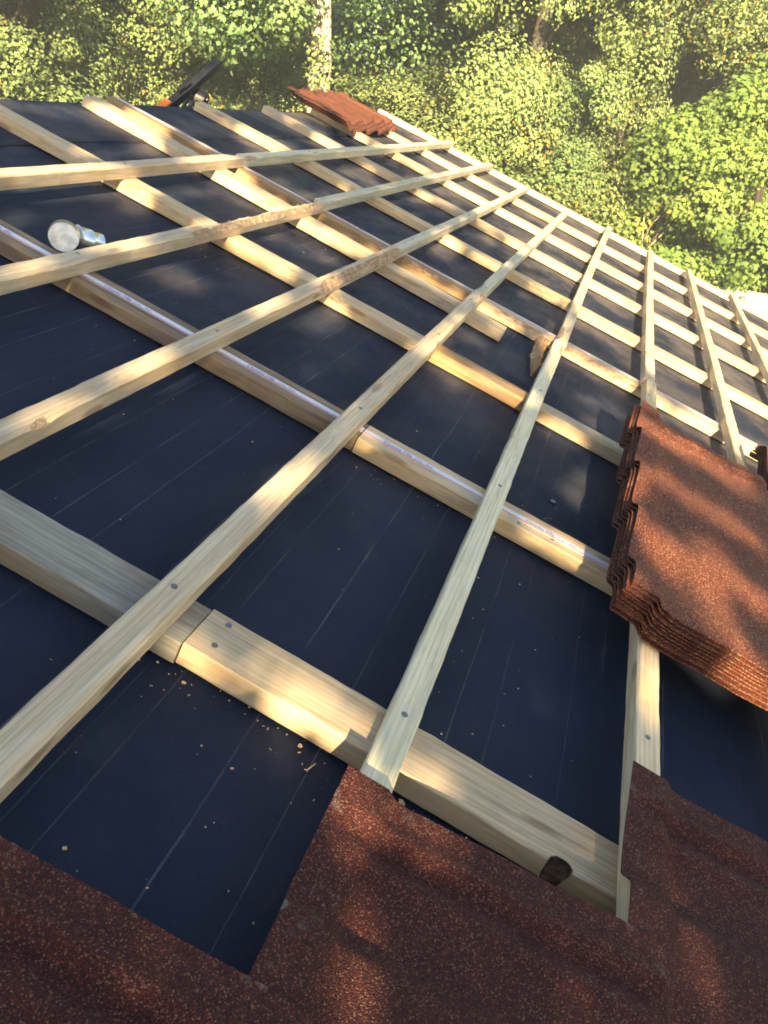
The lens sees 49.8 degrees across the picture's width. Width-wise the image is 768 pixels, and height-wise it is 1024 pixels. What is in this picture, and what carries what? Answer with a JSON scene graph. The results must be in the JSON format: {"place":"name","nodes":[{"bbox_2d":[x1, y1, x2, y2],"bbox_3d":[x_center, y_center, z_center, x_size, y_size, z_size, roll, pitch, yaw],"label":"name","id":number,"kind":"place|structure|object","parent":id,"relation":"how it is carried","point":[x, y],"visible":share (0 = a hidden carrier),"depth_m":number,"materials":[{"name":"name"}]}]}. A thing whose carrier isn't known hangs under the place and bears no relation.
{"place":"outdoors","nodes":[
{"label":"outdoors","id":0,"kind":"place"},
{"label":"ground","id":1,"kind":"structure","parent":0,"visible":0},
{"bbox_2d":[0,0,83,102],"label":"oak tree","id":2,"kind":"object","parent":1,"relation":"on","point":[30,16],"visible":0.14,"depth_m":10.85,"materials":[{"name":"green plant"}]},
{"bbox_2d":[1,2,83,96],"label":"oak tree","id":3,"kind":"object","parent":1,"relation":"on","point":[45,38],"visible":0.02,"depth_m":12.38,"materials":[{"name":"green plant"}]},
{"bbox_2d":[1,62,128,102],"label":"shrub","id":4,"kind":"object","parent":1,"relation":"on","point":[70,90],"depth_m":8.84,"materials":[{"name":"green plant"}]},
{"bbox_2d":[12,15,133,97],"bbox_3d":[-6.091,-7.931,16.420,7.732,9.111,8.394,-5,25,-11],"label":"oak tree","id":5,"kind":"object","parent":1,"relation":"on","point":[70,35],"depth_m":12.80,"materials":[{"name":"green plant"}]},
{"bbox_2d":[0,0,255,109],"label":"oak tree","id":6,"kind":"object","parent":1,"relation":"on","point":[159,26],"visible":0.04,"depth_m":9.68,"materials":[{"name":"green plant"}]},
{"bbox_2d":[4,0,277,106],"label":"oak tree","id":7,"kind":"object","parent":1,"relation":"on","point":[83,68],"depth_m":11.85,"materials":[{"name":"green plant"}]},
{"bbox_2d":[14,0,270,107],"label":"oak tree","id":8,"kind":"object","parent":1,"relation":"on","point":[247,90],"visible":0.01,"depth_m":14.80,"materials":[{"name":"green plant"}]},
{"bbox_2d":[0,0,311,111],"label":"oak tree","id":9,"kind":"object","parent":1,"relation":"on","point":[165,88],"visible":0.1,"depth_m":10.59,"materials":[{"name":"green plant"}]},
{"bbox_2d":[145,91,256,109],"bbox_3d":[-2.246,-2.421,10.590,3.877,5.377,3.591,16,29,31],"label":"shrub","id":10,"kind":"object","parent":1,"relation":"on","point":[161,96],"depth_m":9.22,"materials":[{"name":"green plant"}]},
{"bbox_2d":[16,7,387,109],"bbox_3d":[-2.666,-4.661,12.762,6.479,6.156,6.194,11,27,23],"label":"oak tree","id":11,"kind":"object","parent":1,"relation":"on","point":[292,72],"visible":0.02,"depth_m":10.72,"materials":[{"name":"green plant"}]},
{"bbox_2d":[138,0,444,115],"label":"oak tree","id":12,"kind":"object","parent":1,"relation":"on","point":[420,39],"visible":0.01,"depth_m":13.59,"materials":[{"name":"green plant"}]},
{"bbox_2d":[138,0,464,112],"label":"sycamore tree","id":13,"kind":"object","parent":1,"relation":"on","point":[320,59],"visible":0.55,"depth_m":9.41,"materials":[{"name":"green plant"}]},
{"bbox_2d":[268,1,383,111],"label":"oak tree","id":14,"kind":"object","parent":1,"relation":"on","point":[332,56],"depth_m":18.50,"materials":[{"name":"green plant"}]},
{"bbox_2d":[260,48,461,127],"bbox_3d":[-0.129,-4.108,12.621,5.121,5.271,5.041,-2,25,-5],"label":"oak tree","id":15,"kind":"object","parent":1,"relation":"on","point":[369,93],"visible":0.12,"depth_m":10.92,"materials":[{"name":"green plant"}]},
{"bbox_2d":[0,99,767,974],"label":"house","id":16,"kind":"structure","parent":1,"relation":"on","point":[128,789],"depth_m":1.51,"materials":[{"name":"black plastic"}]},
{"bbox_2d":[47,220,104,252],"bbox_3d":[-0.737,-0.655,1.979,0.102,0.095,0.163,29,29,3],"label":"duct elbow","id":17,"kind":"object","parent":16,"relation":"on","point":[63,236],"visible":0.84,"depth_m":1.95,"materials":[{"name":"silver metal"}]},
{"bbox_2d":[0,489,211,662],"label":"counter batten","id":18,"kind":"object","parent":16,"relation":"on","point":[81,573],"visible":0.82,"depth_m":1.10,"materials":[{"name":"brown wood"}]},
{"bbox_2d":[0,220,368,450],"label":"counter batten","id":19,"kind":"object","parent":16,"relation":"on","point":[295,401],"visible":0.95,"depth_m":1.81,"materials":[{"name":"brown wood"}]},
{"bbox_2d":[0,245,400,460],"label":"tile batten","id":20,"kind":"object","parent":19,"relation":"on","point":[28,426],"visible":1,"depth_m":1.58,"materials":[{"name":"beige wood"}]},
{"bbox_2d":[156,58,220,107],"bbox_3d":[-0.936,-2.034,3.959,0.120,0.296,0.468,29,29,3],"label":"nail gun","id":21,"kind":"object","parent":16,"relation":"on","point":[190,93],"visible":0.82,"depth_m":4.00,"materials":[{"name":"black plastic"}]},
{"bbox_2d":[0,104,430,360],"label":"counter batten","id":22,"kind":"object","parent":16,"relation":"on","point":[286,271],"visible":0.79,"depth_m":2.49,"materials":[{"name":"beige wood"}]},
{"bbox_2d":[0,154,244,190],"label":"tile batten","id":23,"kind":"object","parent":22,"relation":"on","point":[13,178],"visible":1,"depth_m":2.41,"materials":[{"name":"beige wood"}]},
{"bbox_2d":[0,200,323,295],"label":"tile batten","id":24,"kind":"object","parent":22,"relation":"on","point":[18,276],"visible":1,"depth_m":1.98,"materials":[{"name":"beige wood"}]},
{"bbox_2d":[106,97,473,300],"bbox_3d":[-0.353,-1.216,3.224,1.662,0.042,0.093,29,29,3],"label":"counter batten","id":25,"kind":"object","parent":16,"relation":"on","point":[431,275],"visible":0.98,"depth_m":3.19,"materials":[{"name":"brown wood"}]},
{"bbox_2d":[82,96,506,341],"bbox_3d":[-0.347,-1.098,3.044,1.808,0.041,0.198,29,29,3],"label":"counter batten","id":26,"kind":"object","parent":16,"relation":"on","point":[348,247],"visible":0.85,"depth_m":3.01,"materials":[{"name":"beige wood"}]},
{"bbox_2d":[303,763,315,773],"bbox_3d":[-0.093,0.324,1.046,0.007,0.006,0.023,38,31,18],"label":"nail","id":27,"kind":"object","parent":16,"relation":"on","point":[305,771],"visible":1,"depth_m":1.04,"materials":[{"name":"metal"}]},
{"bbox_2d":[291,94,396,135],"bbox_3d":[-0.241,-2.634,5.490,0.421,0.067,1.070,29,29,3],"label":"tile sheet","id":28,"kind":"object","parent":16,"relation":"on","point":[374,129],"visible":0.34,"depth_m":5.15,"materials":[{"name":"metal"}]},
{"bbox_2d":[289,90,394,131],"bbox_3d":[-0.254,-2.641,5.459,0.421,0.067,1.070,29,29,3],"label":"tile sheet","id":29,"kind":"object","parent":28,"relation":"on","point":[380,126],"visible":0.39,"depth_m":5.13,"materials":[{"name":"metal"}]},
{"bbox_2d":[287,86,392,126],"bbox_3d":[-0.268,-2.649,5.427,0.421,0.067,1.070,29,29,2],"label":"tile sheet","id":30,"kind":"object","parent":29,"relation":"on","point":[346,107],"visible":0.94,"depth_m":5.39,"materials":[{"name":"metal"}]},
{"bbox_2d":[193,102,502,271],"bbox_3d":[-0.171,-1.523,3.860,1.619,0.039,0.088,29,29,3],"label":"counter batten","id":31,"kind":"object","parent":16,"relation":"on","point":[347,185],"visible":0.82,"depth_m":3.83,"materials":[{"name":"beige wood"}]},
{"bbox_2d":[51,249,677,923],"bbox_3d":[0.128,-0.835,3.063,2.609,0.022,5.749,29,29,3],"label":"sawdust","id":32,"kind":"object","parent":16,"relation":"on","point":[249,707],"visible":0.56,"depth_m":1.08,"materials":[{"name":"brown wood"}]},
{"bbox_2d":[176,609,618,915],"bbox_3d":[0.253,0.455,1.089,1.285,0.040,0.097,29,29,3],"label":"counter batten","id":33,"kind":"object","parent":16,"relation":"on","point":[546,842],"visible":0.66,"depth_m":1.08,"materials":[{"name":"beige wood"}]},
{"bbox_2d":[359,340,564,792],"bbox_3d":[0.243,-0.044,1.788,0.050,0.039,2.728,29,29,3],"label":"tile batten","id":34,"kind":"object","parent":33,"relation":"on","point":[388,750],"visible":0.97,"depth_m":1.31,"materials":[{"name":"beige wood"}]},
{"bbox_2d":[616,379,659,922],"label":"tile batten","id":35,"kind":"object","parent":33,"relation":"on","point":[641,746],"visible":0.21,"depth_m":1.31,"materials":[{"name":"beige wood"}]},
{"bbox_2d":[606,418,767,710],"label":"tile sheet","id":36,"kind":"object","parent":35,"relation":"on","point":[682,660],"visible":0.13,"depth_m":1.48,"materials":[{"name":"metal"}]},
{"bbox_2d":[608,415,767,705],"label":"tile sheet","id":37,"kind":"object","parent":36,"relation":"on","point":[616,546],"visible":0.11,"depth_m":1.66,"materials":[{"name":"metal"}]},
{"bbox_2d":[612,415,767,704],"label":"tile sheet","id":38,"kind":"object","parent":37,"relation":"on","point":[651,635],"visible":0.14,"depth_m":1.47,"materials":[{"name":"metal"}]},
{"bbox_2d":[612,412,767,698],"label":"tile sheet","id":39,"kind":"object","parent":38,"relation":"on","point":[648,626],"visible":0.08,"depth_m":1.47,"materials":[{"name":"metal"}]},
{"bbox_2d":[617,433,767,694],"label":"tile sheet","id":40,"kind":"object","parent":39,"relation":"on","point":[672,639],"visible":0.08,"depth_m":1.46,"materials":[{"name":"metal"}]},
{"bbox_2d":[621,435,767,690],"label":"tile sheet","id":41,"kind":"object","parent":40,"relation":"on","point":[703,651],"visible":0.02,"depth_m":1.46,"materials":[{"name":"metal"}]},
{"bbox_2d":[618,405,767,686],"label":"tile sheet","id":42,"kind":"object","parent":41,"relation":"on","point":[644,603],"visible":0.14,"depth_m":1.47,"materials":[{"name":"metal"}]},
{"bbox_2d":[621,404,767,682],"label":"tile sheet","id":43,"kind":"object","parent":42,"relation":"on","point":[659,615],"visible":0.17,"depth_m":1.46,"materials":[{"name":"metal"}]},
{"bbox_2d":[627,427,767,677],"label":"tile sheet","id":44,"kind":"object","parent":43,"relation":"on","point":[664,613],"visible":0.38,"depth_m":1.45,"materials":[{"name":"metal"}]},
{"bbox_2d":[628,400,767,671],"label":"tile sheet","id":45,"kind":"object","parent":44,"relation":"on","point":[698,551],"visible":1,"depth_m":1.81,"materials":[{"name":"metal"}]},
{"bbox_2d":[621,761,767,1023],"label":"tile sheet","id":46,"kind":"object","parent":35,"relation":"on","point":[696,875],"visible":1,"depth_m":1.04,"materials":[{"name":"metal"}]},
{"bbox_2d":[248,765,667,1023],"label":"tile sheet","id":47,"kind":"object","parent":46,"relation":"on","point":[392,910],"visible":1,"depth_m":0.85,"materials":[{"name":"metal"}]},
{"bbox_2d":[0,836,312,1023],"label":"tile sheet","id":48,"kind":"object","parent":47,"relation":"on","point":[73,950],"visible":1,"depth_m":0.69,"materials":[{"name":"metal"}]},
{"bbox_2d":[261,106,537,257],"bbox_3d":[0.082,-1.814,4.527,1.701,0.040,0.087,29,29,3],"label":"counter batten","id":49,"kind":"object","parent":16,"relation":"on","point":[390,176],"visible":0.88,"depth_m":4.50,"materials":[{"name":"beige wood"}]},
{"bbox_2d":[429,345,528,411],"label":"counter batten","id":50,"kind":"object","parent":16,"relation":"on","point":[480,377],"visible":0.98,"depth_m":2.44,"materials":[{"name":"brown wood"}]},
{"bbox_2d":[0,289,484,802],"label":"tile batten","id":51,"kind":"object","parent":50,"relation":"on","point":[39,726],"visible":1,"depth_m":1.09,"materials":[{"name":"beige wood"}]},
{"bbox_2d":[352,426,611,595],"bbox_3d":[0.580,0.191,1.773,1.447,0.042,0.092,29,29,3],"label":"counter batten","id":52,"kind":"object","parent":16,"relation":"on","point":[514,524],"visible":0.67,"depth_m":1.76,"materials":[{"name":"beige wood"}]},
{"bbox_2d":[713,384,747,467],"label":"tile batten","id":53,"kind":"object","parent":52,"relation":"on","point":[733,444],"visible":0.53,"depth_m":3.03,"materials":[{"name":"beige wood"}]},
{"bbox_2d":[727,293,767,385],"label":"tile batten","id":54,"kind":"object","parent":52,"relation":"on","point":[757,352],"visible":1,"depth_m":4.97,"materials":[{"name":"beige wood"}]},
{"bbox_2d":[749,454,767,490],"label":"tile sheet","id":55,"kind":"object","parent":54,"relation":"on","point":[755,457],"visible":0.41,"depth_m":2.69,"materials":[{"name":"metal"}]},
{"bbox_2d":[749,452,767,487],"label":"tile sheet","id":56,"kind":"object","parent":55,"relation":"on","point":[759,462],"visible":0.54,"depth_m":2.64,"materials":[{"name":"metal"}]},
{"bbox_2d":[750,451,767,484],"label":"tile sheet","id":57,"kind":"object","parent":56,"relation":"on","point":[753,453],"visible":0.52,"depth_m":2.62,"materials":[{"name":"stone"}]},
{"bbox_2d":[752,449,767,483],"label":"tile sheet","id":58,"kind":"object","parent":57,"relation":"on","point":[762,462],"visible":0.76,"depth_m":2.60,"materials":[{"name":"stone"}]},
{"bbox_2d":[755,449,767,480],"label":"tile sheet","id":59,"kind":"object","parent":58,"relation":"on","point":[764,461],"visible":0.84,"depth_m":2.62,"materials":[{"name":"stone"}]},
{"bbox_2d":[755,447,767,479],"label":"tile sheet","id":60,"kind":"object","parent":59,"relation":"on","point":[757,449],"visible":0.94,"depth_m":2.59,"materials":[{"name":"stone"}]},
{"bbox_2d":[757,446,767,476],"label":"tile sheet","id":61,"kind":"object","parent":60,"relation":"on","point":[758,447],"visible":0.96,"depth_m":2.61,"materials":[{"name":"stone"}]},
{"bbox_2d":[757,443,767,473],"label":"tile sheet","id":62,"kind":"object","parent":61,"relation":"on","point":[761,446],"visible":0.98,"depth_m":2.59,"materials":[{"name":"stone"}]},
{"bbox_2d":[310,109,767,359],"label":"counter batten","id":63,"kind":"object","parent":16,"relation":"on","point":[568,248],"visible":0.77,"depth_m":5.10,"materials":[{"name":"beige wood"}]},
{"bbox_2d":[314,162,492,211],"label":"tile batten","id":64,"kind":"object","parent":63,"relation":"on","point":[334,201],"visible":0.98,"depth_m":4.02,"materials":[{"name":"beige wood"}]},
{"bbox_2d":[393,185,529,257],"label":"tile batten","id":65,"kind":"object","parent":63,"relation":"on","point":[413,243],"visible":1,"depth_m":3.91,"materials":[{"name":"beige wood"}]},
{"bbox_2d":[477,209,569,301],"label":"tile batten","id":66,"kind":"object","parent":63,"relation":"on","point":[490,285],"visible":0.99,"depth_m":3.88,"materials":[{"name":"beige wood"}]},
{"bbox_2d":[556,226,611,351],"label":"tile batten","id":67,"kind":"object","parent":63,"relation":"on","point":[565,330],"visible":1,"depth_m":3.79,"materials":[{"name":"beige wood"}]},
{"bbox_2d":[378,109,767,321],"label":"counter batten","id":68,"kind":"object","parent":16,"relation":"on","point":[584,220],"visible":0.83,"depth_m":6.53,"materials":[{"name":"beige wood"}]},
{"bbox_2d":[236,140,454,166],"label":"tile batten","id":69,"kind":"object","parent":68,"relation":"on","point":[270,158],"visible":1,"depth_m":4.07,"materials":[{"name":"beige wood"}]},
{"bbox_2d":[382,131,767,339],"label":"counter batten","id":70,"kind":"object","parent":16,"relation":"on","point":[613,253],"visible":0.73,"depth_m":5.75,"materials":[{"name":"beige wood"}]},
{"bbox_2d":[535,403,623,465],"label":"counter batten","id":71,"kind":"object","parent":16,"relation":"on","point":[579,433],"visible":0.37,"depth_m":2.41,"materials":[{"name":"beige wood"}]},
{"bbox_2d":[476,298,757,461],"bbox_3d":[1.314,-0.273,3.110,2.170,0.042,0.092,29,29,3],"label":"counter batten","id":72,"kind":"object","parent":16,"relation":"on","point":[606,371],"visible":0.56,"depth_m":3.11,"materials":[{"name":"beige wood"}]},
{"bbox_2d":[529,335,548,376],"bbox_3d":[0.541,-0.552,2.909,0.053,0.018,0.400,28,33,1],"label":"wood splinter","id":73,"kind":"object","parent":72,"relation":"part of","point":[536,355],"visible":1,"depth_m":2.92,"materials":[{"name":"brown wood"}]},
{"bbox_2d":[500,264,767,419],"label":"counter batten","id":74,"kind":"object","parent":16,"relation":"on","point":[633,340],"visible":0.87,"depth_m":3.74,"materials":[{"name":"beige wood"}]},
{"bbox_2d":[685,269,725,389],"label":"tile batten","id":75,"kind":"object","parent":74,"relation":"on","point":[714,370],"visible":0.99,"depth_m":4.36,"materials":[{"name":"beige wood"}]},
{"bbox_2d":[534,251,765,382],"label":"counter batten","id":76,"kind":"object","parent":16,"relation":"on","point":[659,320],"visible":0.91,"depth_m":4.42,"materials":[{"name":"beige wood"}]},
{"bbox_2d":[640,249,654,385],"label":"tile batten","id":77,"kind":"object","parent":76,"relation":"on","point":[647,360],"visible":1,"depth_m":3.88,"materials":[{"name":"beige wood"}]},
{"bbox_2d":[290,2,532,66],"bbox_3d":[0.147,-10.768,23.031,46.093,8.872,13.468,0,25,0],"label":"distant wood","id":78,"kind":"object","parent":1,"relation":"on","point":[351,54],"depth_m":24.12,"materials":[{"name":"green plant"}]},
{"bbox_2d":[305,0,687,173],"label":"oak tree","id":79,"kind":"object","parent":1,"relation":"on","point":[589,93],"depth_m":13.27,"materials":[{"name":"green plant"}]},
{"bbox_2d":[389,81,635,242],"bbox_3d":[0.861,-2.344,10.737,4.408,5.964,4.171,1,25,1],"label":"shrub","id":80,"kind":"object","parent":1,"relation":"on","point":[499,163],"visible":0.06,"depth_m":9.17,"materials":[{"name":"green plant"}]},
{"bbox_2d":[331,0,704,215],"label":"oak tree","id":81,"kind":"object","parent":1,"relation":"on","point":[523,104],"visible":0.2,"depth_m":9.37,"materials":[{"name":"green plant"}]},
{"bbox_2d":[400,0,720,103],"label":"oak tree","id":82,"kind":"object","parent":1,"relation":"on","point":[669,57],"depth_m":13.87,"materials":[{"name":"green plant"}]},
{"bbox_2d":[377,0,767,250],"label":"oak tree","id":83,"kind":"object","parent":1,"relation":"on","point":[617,41],"visible":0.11,"depth_m":10.98,"materials":[{"name":"green plant"}]},
{"bbox_2d":[446,1,723,77],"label":"oak tree","id":84,"kind":"object","parent":1,"relation":"on","point":[520,52],"depth_m":14.86,"materials":[{"name":"green plant"}]},
{"bbox_2d":[523,143,662,257],"bbox_3d":[2.123,-2.439,11.125,3.461,4.801,3.206,-15,29,-30],"label":"shrub","id":85,"kind":"object","parent":1,"relation":"on","point":[607,193],"visible":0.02,"depth_m":9.92,"materials":[{"name":"green plant"}]},
{"bbox_2d":[609,167,693,249],"bbox_3d":[3.325,-2.808,11.196,1.256,4.088,1.711,-22,33,-39],"label":"dead shrub","id":86,"kind":"object","parent":1,"relation":"on","point":[652,241],"visible":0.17,"depth_m":10.33,"materials":[{"name":"beige plant"}]},
{"bbox_2d":[543,0,767,198],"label":"oak tree","id":87,"kind":"object","parent":1,"relation":"on","point":[580,36],"visible":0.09,"depth_m":12.23,"materials":[{"name":"green plant"}]},
{"bbox_2d":[579,184,743,278],"bbox_3d":[2.706,-2.047,10.544,4.050,3.976,4.373,7,26,15],"label":"shrub","id":88,"kind":"object","parent":1,"relation":"on","point":[668,254],"visible":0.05,"depth_m":10.36,"materials":[{"name":"green plant"}]},
{"bbox_2d":[611,52,767,292],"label":"maple tree","id":89,"kind":"object","parent":1,"relation":"on","point":[704,140],"visible":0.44,"depth_m":9.29,"materials":[{"name":"green plant"}]},
{"bbox_2d":[621,221,767,293],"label":"shrub","id":90,"kind":"object","parent":1,"relation":"on","point":[715,276],"visible":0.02,"depth_m":9.67,"materials":[{"name":"green plant"}]},
{"bbox_2d":[635,0,767,283],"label":"oak tree","id":91,"kind":"object","parent":1,"relation":"on","point":[702,61],"visible":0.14,"depth_m":10.03,"materials":[{"name":"green plant"}]},
{"bbox_2d":[671,113,767,292],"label":"maple tree","id":92,"kind":"object","parent":1,"relation":"on","point":[693,245],"visible":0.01,"depth_m":10.32,"materials":[{"name":"green plant"}]},
{"bbox_2d":[719,286,767,313],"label":"patio roof","id":93,"kind":"structure","parent":1,"relation":"on","point":[757,300],"depth_m":9.06,"materials":[{"name":"beige wood"}]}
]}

